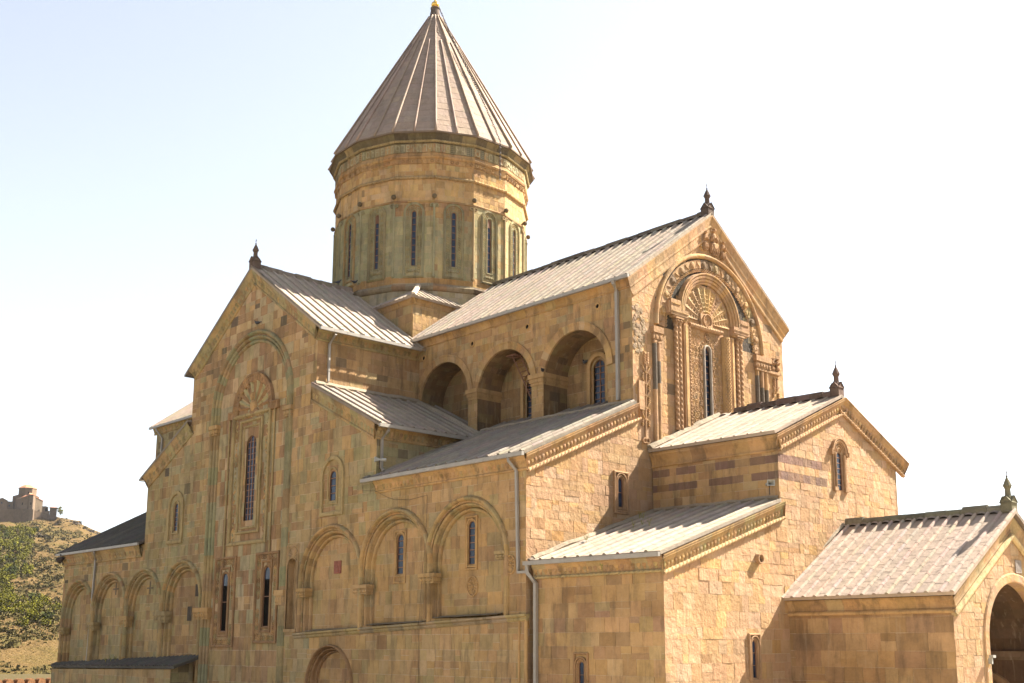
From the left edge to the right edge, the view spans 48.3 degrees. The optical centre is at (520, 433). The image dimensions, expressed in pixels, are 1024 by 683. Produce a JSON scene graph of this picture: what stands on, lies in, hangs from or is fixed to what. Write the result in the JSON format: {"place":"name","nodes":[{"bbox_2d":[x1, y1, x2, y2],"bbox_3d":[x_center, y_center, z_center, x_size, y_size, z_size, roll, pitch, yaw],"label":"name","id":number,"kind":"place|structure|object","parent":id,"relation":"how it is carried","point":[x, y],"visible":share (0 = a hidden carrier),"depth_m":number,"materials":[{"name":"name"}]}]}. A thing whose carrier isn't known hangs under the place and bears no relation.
{"place":"outdoors","nodes":[
{"label":"outdoors","id":0,"kind":"place"},
{"bbox_2d":[0,674,50,679],"bbox_3d":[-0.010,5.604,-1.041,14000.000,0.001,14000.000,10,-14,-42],"label":"ground","id":1,"kind":"structure","parent":0,"point":[17,676],"depth_m":210.01,"materials":[{"name":"beige stone"}]},
{"bbox_2d":[51,0,1023,682],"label":"cathedral","id":2,"kind":"structure","parent":1,"relation":"on","point":[269,536],"depth_m":62.00,"materials":[{"name":"stone"}]},
{"bbox_2d":[56,554,64,563],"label":"floodlight","id":3,"kind":"object","parent":2,"relation":"attached to","point":[59,559],"visible":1,"depth_m":88.99,"materials":[{"name":"black metal"}]},
{"bbox_2d":[165,491,184,544],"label":"window","id":4,"kind":"structure","parent":2,"relation":"in","point":[176,514],"depth_m":76.92,"materials":[{"name":"stone"}]},
{"bbox_2d":[211,556,236,646],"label":"window frame","id":5,"kind":"structure","parent":2,"relation":"in","point":[224,586],"depth_m":71.02,"materials":[{"name":"stone"}]},
{"bbox_2d":[226,407,271,546],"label":"window","id":6,"kind":"structure","parent":2,"relation":"in","point":[251,454],"depth_m":70.70,"materials":[{"name":"stone"}]},
{"bbox_2d":[252,550,279,642],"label":"window frame","id":7,"kind":"structure","parent":2,"relation":"in","point":[266,576],"depth_m":67.53,"materials":[{"name":"stone"}]},
{"bbox_2d":[319,456,344,516],"bbox_3d":[-10.483,2.895,63.642,0.240,3.362,2.260,10,-14,-42],"label":"window","id":8,"kind":"structure","parent":2,"relation":"in","point":[333,482],"depth_m":63.67,"materials":[{"name":"stone"}]},
{"bbox_2d":[333,227,338,284],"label":"window","id":9,"kind":"structure","parent":2,"relation":"in","point":[337,229],"depth_m":81.52,"materials":[{"name":"stone"}]},
{"bbox_2d":[342,215,355,287],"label":"window","id":10,"kind":"structure","parent":2,"relation":"in","point":[350,230],"depth_m":79.17,"materials":[{"name":"stone"}]},
{"bbox_2d":[367,206,385,282],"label":"window","id":11,"kind":"structure","parent":2,"relation":"in","point":[376,220],"depth_m":77.45,"materials":[{"name":"stone"}]},
{"bbox_2d":[374,457,385,468],"bbox_3d":[-7.452,1.565,60.556,0.630,0.660,0.370,3,-11,-13],"label":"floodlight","id":12,"kind":"object","parent":2,"relation":"attached to","point":[378,459],"visible":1,"depth_m":60.52,"materials":[{"name":"grey plastic"}]},
{"bbox_2d":[362,486,426,671],"bbox_3d":[-6.754,9.365,58.102,0.378,14.188,5.610,10,-14,-42],"label":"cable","id":13,"kind":"object","parent":2,"relation":"attached to","point":[422,570],"visible":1,"depth_m":56.68,"materials":[{"name":"black metal"}]},
{"bbox_2d":[393,529,406,583],"bbox_3d":[-6.225,6.355,59.093,0.175,2.770,1.000,10,-14,-42],"label":"window","id":14,"kind":"structure","parent":2,"relation":"in","point":[400,544],"depth_m":59.13,"materials":[{"name":"stone"}]},
{"bbox_2d":[402,202,424,277],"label":"window","id":15,"kind":"structure","parent":2,"relation":"in","point":[413,238],"depth_m":76.69,"materials":[{"name":"stone"}]},
{"bbox_2d":[443,204,463,279],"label":"window","id":16,"kind":"structure","parent":2,"relation":"in","point":[453,239],"depth_m":76.96,"materials":[{"name":"stone"}]},
{"bbox_2d":[438,6,500,179],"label":"chain","id":17,"kind":"object","parent":2,"relation":"hanging from","point":[478,93],"visible":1,"depth_m":81.71,"materials":[{"name":"black metal"}]},
{"bbox_2d":[464,515,477,569],"bbox_3d":[-2.362,5.260,55.102,0.205,2.620,0.900,10,-14,-42],"label":"window","id":18,"kind":"structure","parent":2,"relation":"in","point":[471,554],"depth_m":55.13,"materials":[{"name":"stone"}]},
{"bbox_2d":[480,211,497,285],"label":"window","id":19,"kind":"structure","parent":2,"relation":"in","point":[488,224],"depth_m":78.28,"materials":[{"name":"stone"}]},
{"bbox_2d":[509,222,518,276],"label":"window","id":20,"kind":"structure","parent":2,"relation":"in","point":[514,236],"depth_m":80.41,"materials":[{"name":"stone"}]},
{"bbox_2d":[506,353,531,398],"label":"ladder","id":21,"kind":"object","parent":2,"relation":"attached to","point":[515,355],"visible":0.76,"depth_m":66.09,"materials":[{"name":"metal"}]},
{"bbox_2d":[524,234,526,271],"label":"window","id":22,"kind":"structure","parent":2,"relation":"in","point":[525,243],"depth_m":83.23,"materials":[{"name":"stone"}]},
{"bbox_2d":[520,369,531,418],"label":"window","id":23,"kind":"structure","parent":2,"relation":"in","point":[522,387],"depth_m":66.86,"materials":[{"name":"stone"}]},
{"bbox_2d":[573,653,588,682],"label":"window","id":24,"kind":"structure","parent":2,"relation":"in","point":[583,666],"depth_m":48.65,"materials":[{"name":"stone"}]},
{"bbox_2d":[587,352,607,404],"bbox_3d":[4.305,-2.836,62.698,0.310,3.346,1.660,10,-14,-42],"label":"window","id":25,"kind":"structure","parent":2,"relation":"in","point":[599,370],"depth_m":62.89,"materials":[{"name":"stone"}]},
{"bbox_2d":[613,470,628,514],"bbox_3d":[4.935,2.931,56.565,1.080,2.120,0.225,10,-14,-42],"label":"window","id":26,"kind":"structure","parent":2,"relation":"in","point":[618,497],"depth_m":56.59,"materials":[{"name":"stone"}]},
{"bbox_2d":[702,345,713,417],"bbox_3d":[10.238,-2.626,62.683,0.690,4.561,0.240,10,-14,-42],"label":"window","id":27,"kind":"structure","parent":2,"relation":"in","point":[707,367],"depth_m":62.73,"materials":[{"name":"glass"}]},
{"bbox_2d":[748,633,761,682],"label":"window","id":28,"kind":"structure","parent":2,"relation":"in","point":[755,659],"depth_m":49.71,"materials":[{"name":"stone"}]},
{"bbox_2d":[765,480,774,494],"bbox_3d":[11.512,2.509,52.973,0.370,0.660,0.630,1,-11,-5],"label":"floodlight","id":29,"kind":"object","parent":2,"relation":"attached to","point":[769,483],"visible":1,"depth_m":52.80,"materials":[{"name":"grey plastic"}]},
{"bbox_2d":[836,452,842,490],"bbox_3d":[15.782,1.884,56.754,0.477,1.915,0.117,10,-14,-42],"label":"window","id":30,"kind":"structure","parent":2,"relation":"in","point":[839,467],"depth_m":56.81,"materials":[{"name":"glass"}]},
{"bbox_2d":[988,655,995,671],"bbox_3d":[19.351,9.463,46.998,0.426,0.690,0.259,10,-14,-42],"label":"wall lamp","id":31,"kind":"object","parent":2,"relation":"attached to","point":[990,659],"visible":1,"depth_m":47.05,"materials":[{"name":"grey plastic"}]},
{"bbox_2d":[0,678,50,682],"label":"fortress wall","id":32,"kind":"structure","parent":0,"point":[37,680],"depth_m":102.94,"materials":[{"name":"brick"}]},
{"bbox_2d":[0,517,100,673],"bbox_3d":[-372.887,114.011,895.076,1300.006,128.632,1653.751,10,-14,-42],"label":"hill","id":33,"kind":"structure","parent":0,"point":[35,653],"depth_m":341.87,"materials":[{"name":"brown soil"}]},
{"bbox_2d":[0,598,6,607],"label":"shrub","id":34,"kind":"object","parent":33,"relation":"on","point":[2,604],"visible":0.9,"depth_m":375.11,"materials":[{"name":"green plant"}]},
{"bbox_2d":[0,538,6,545],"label":"shrub","id":35,"kind":"object","parent":33,"relation":"on","point":[2,543],"visible":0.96,"depth_m":648.36,"materials":[{"name":"green plant"}]},
{"bbox_2d":[0,626,8,632],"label":"shrub","id":36,"kind":"object","parent":33,"relation":"on","point":[6,628],"visible":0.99,"depth_m":319.55,"materials":[{"name":"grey plant"}]},
{"bbox_2d":[0,574,9,582],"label":"shrub","id":37,"kind":"object","parent":33,"relation":"on","point":[5,580],"visible":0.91,"depth_m":481.83,"materials":[{"name":"green plant"}]},
{"bbox_2d":[0,498,12,509],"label":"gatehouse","id":38,"kind":"object","parent":33,"relation":"on","point":[5,504],"visible":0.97,"depth_m":990.42,"materials":[{"name":"stone"}]},
{"bbox_2d":[1,582,13,590],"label":"shrub","id":39,"kind":"object","parent":33,"relation":"on","point":[5,586],"visible":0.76,"depth_m":465.85,"materials":[{"name":"green plant"}]},
{"bbox_2d":[3,606,14,611],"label":"shrub","id":40,"kind":"object","parent":33,"relation":"on","point":[6,608],"visible":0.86,"depth_m":352.41,"materials":[{"name":"green plant"}]},
{"bbox_2d":[6,596,15,603],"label":"shrub","id":41,"kind":"object","parent":33,"relation":"on","point":[9,600],"visible":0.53,"depth_m":392.32,"materials":[{"name":"green plant"}]},
{"bbox_2d":[6,613,16,617],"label":"shrub","id":42,"kind":"object","parent":33,"relation":"on","point":[10,615],"visible":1,"depth_m":345.48,"materials":[{"name":"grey plant"}]},
{"bbox_2d":[7,572,16,579],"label":"shrub","id":43,"kind":"object","parent":33,"relation":"on","point":[12,574],"visible":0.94,"depth_m":489.25,"materials":[{"name":"green plant"}]},
{"bbox_2d":[9,607,17,613],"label":"shrub","id":44,"kind":"object","parent":33,"relation":"on","point":[13,611],"visible":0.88,"depth_m":353.25,"materials":[{"name":"green plant"}]},
{"bbox_2d":[11,542,22,552],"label":"shrub","id":45,"kind":"object","parent":33,"relation":"on","point":[19,546],"visible":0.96,"depth_m":634.73,"materials":[{"name":"green plant"}]},
{"bbox_2d":[12,601,23,607],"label":"shrub","id":46,"kind":"object","parent":33,"relation":"on","point":[18,605],"visible":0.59,"depth_m":376.63,"materials":[{"name":"green plant"}]},
{"bbox_2d":[15,615,29,626],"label":"shrub","id":47,"kind":"object","parent":33,"relation":"on","point":[26,621],"visible":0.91,"depth_m":335.10,"materials":[{"name":"green plant"}]},
{"bbox_2d":[18,605,28,613],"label":"shrub","id":48,"kind":"object","parent":33,"relation":"on","point":[22,610],"visible":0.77,"depth_m":354.43,"materials":[{"name":"green plant"}]},
{"bbox_2d":[0,509,48,522],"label":"retaining wall","id":49,"kind":"structure","parent":33,"relation":"on","point":[16,515],"depth_m":988.60,"materials":[{"name":"beige stone"}]},
{"bbox_2d":[21,546,30,553],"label":"shrub","id":50,"kind":"object","parent":33,"relation":"on","point":[26,549],"visible":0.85,"depth_m":627.40,"materials":[{"name":"green plant"}]},
{"bbox_2d":[20,634,32,639],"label":"shrub","id":51,"kind":"object","parent":33,"relation":"on","point":[28,637],"visible":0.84,"depth_m":306.73,"materials":[{"name":"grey plant"}]},
{"bbox_2d":[22,599,30,607],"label":"shrub","id":52,"kind":"object","parent":33,"relation":"on","point":[27,600],"visible":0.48,"depth_m":380.15,"materials":[{"name":"green plant"}]},
{"bbox_2d":[12,483,42,511],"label":"hilltop church","id":53,"kind":"structure","parent":33,"relation":"on","point":[26,497],"depth_m":997.52,"materials":[{"name":"stone"}]},
{"bbox_2d":[21,566,33,574],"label":"shrub","id":54,"kind":"object","parent":33,"relation":"on","point":[28,571],"visible":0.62,"depth_m":503.34,"materials":[{"name":"green plant"}]},
{"bbox_2d":[23,563,34,569],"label":"shrub","id":55,"kind":"object","parent":33,"relation":"on","point":[32,567],"visible":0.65,"depth_m":550.00,"materials":[{"name":"green plant"}]},
{"bbox_2d":[24,608,39,616],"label":"shrub","id":56,"kind":"object","parent":33,"relation":"on","point":[30,612],"visible":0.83,"depth_m":346.61,"materials":[{"name":"green plant"}]},
{"bbox_2d":[25,628,39,632],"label":"shrub","id":57,"kind":"object","parent":33,"relation":"on","point":[31,630],"visible":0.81,"depth_m":326.68,"materials":[{"name":"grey plant"}]},
{"bbox_2d":[28,591,39,599],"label":"shrub","id":58,"kind":"object","parent":33,"relation":"on","point":[30,595],"visible":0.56,"depth_m":418.35,"materials":[{"name":"green plant"}]},
{"bbox_2d":[28,600,42,610],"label":"shrub","id":59,"kind":"object","parent":33,"relation":"on","point":[37,604],"visible":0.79,"depth_m":373.38,"materials":[{"name":"green plant"}]},
{"bbox_2d":[28,611,42,621],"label":"shrub","id":60,"kind":"object","parent":33,"relation":"on","point":[35,615],"visible":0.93,"depth_m":344.16,"materials":[{"name":"green plant"}]},
{"bbox_2d":[30,595,41,602],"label":"shrub","id":61,"kind":"object","parent":33,"relation":"on","point":[35,598],"visible":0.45,"depth_m":406.88,"materials":[{"name":"green plant"}]},
{"bbox_2d":[34,533,51,537],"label":"rock outcrop","id":62,"kind":"object","parent":33,"relation":"on","point":[42,536],"visible":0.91,"depth_m":770.17,"materials":[{"name":"grey stone"}]},
{"bbox_2d":[39,611,52,621],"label":"shrub","id":63,"kind":"object","parent":33,"relation":"on","point":[45,614],"visible":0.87,"depth_m":345.30,"materials":[{"name":"green plant"}]},
{"bbox_2d":[42,506,49,513],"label":"ruined wall","id":64,"kind":"structure","parent":33,"relation":"on","point":[44,509],"depth_m":1002.65,"materials":[{"name":"grey stone"}]},
{"bbox_2d":[0,518,92,673],"bbox_3d":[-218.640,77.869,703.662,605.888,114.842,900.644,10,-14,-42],"label":"hillside scrub","id":65,"kind":"object","parent":33,"relation":"on","point":[7,644],"visible":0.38,"depth_m":456.69,"materials":[{"name":"green plant"}]},
{"bbox_2d":[40,617,52,625],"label":"shrub","id":66,"kind":"object","parent":33,"relation":"on","point":[43,621],"visible":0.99,"depth_m":341.50,"materials":[{"name":"green plant"}]},
{"bbox_2d":[42,595,51,600],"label":"shrub","id":67,"kind":"object","parent":33,"relation":"on","point":[45,599],"visible":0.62,"depth_m":418.00,"materials":[{"name":"green plant"}]},
{"bbox_2d":[43,583,52,587],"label":"shrub","id":68,"kind":"object","parent":33,"relation":"on","point":[47,585],"visible":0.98,"depth_m":476.69,"materials":[{"name":"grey plant"}]},
{"bbox_2d":[49,507,57,519],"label":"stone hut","id":69,"kind":"object","parent":33,"relation":"on","point":[53,513],"visible":1,"depth_m":1002.90,"materials":[{"name":"stone"}]},
{"bbox_2d":[52,602,61,609],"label":"shrub","id":70,"kind":"object","parent":33,"relation":"on","point":[58,606],"visible":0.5,"depth_m":394.87,"materials":[{"name":"green plant"}]},
{"bbox_2d":[57,506,62,514],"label":"tree","id":71,"kind":"object","parent":33,"relation":"on","point":[60,511],"visible":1,"depth_m":1007.86,"materials":[{"name":"green plant"}]},
{"bbox_2d":[69,520,98,533],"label":"rock outcrop","id":72,"kind":"object","parent":33,"relation":"on","point":[80,523],"visible":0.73,"depth_m":978.30,"materials":[{"name":"beige stone"}]},
{"bbox_2d":[0,0,1023,531],"label":"sky","id":73,"kind":"structure","parent":0,"point":[863,160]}
]}

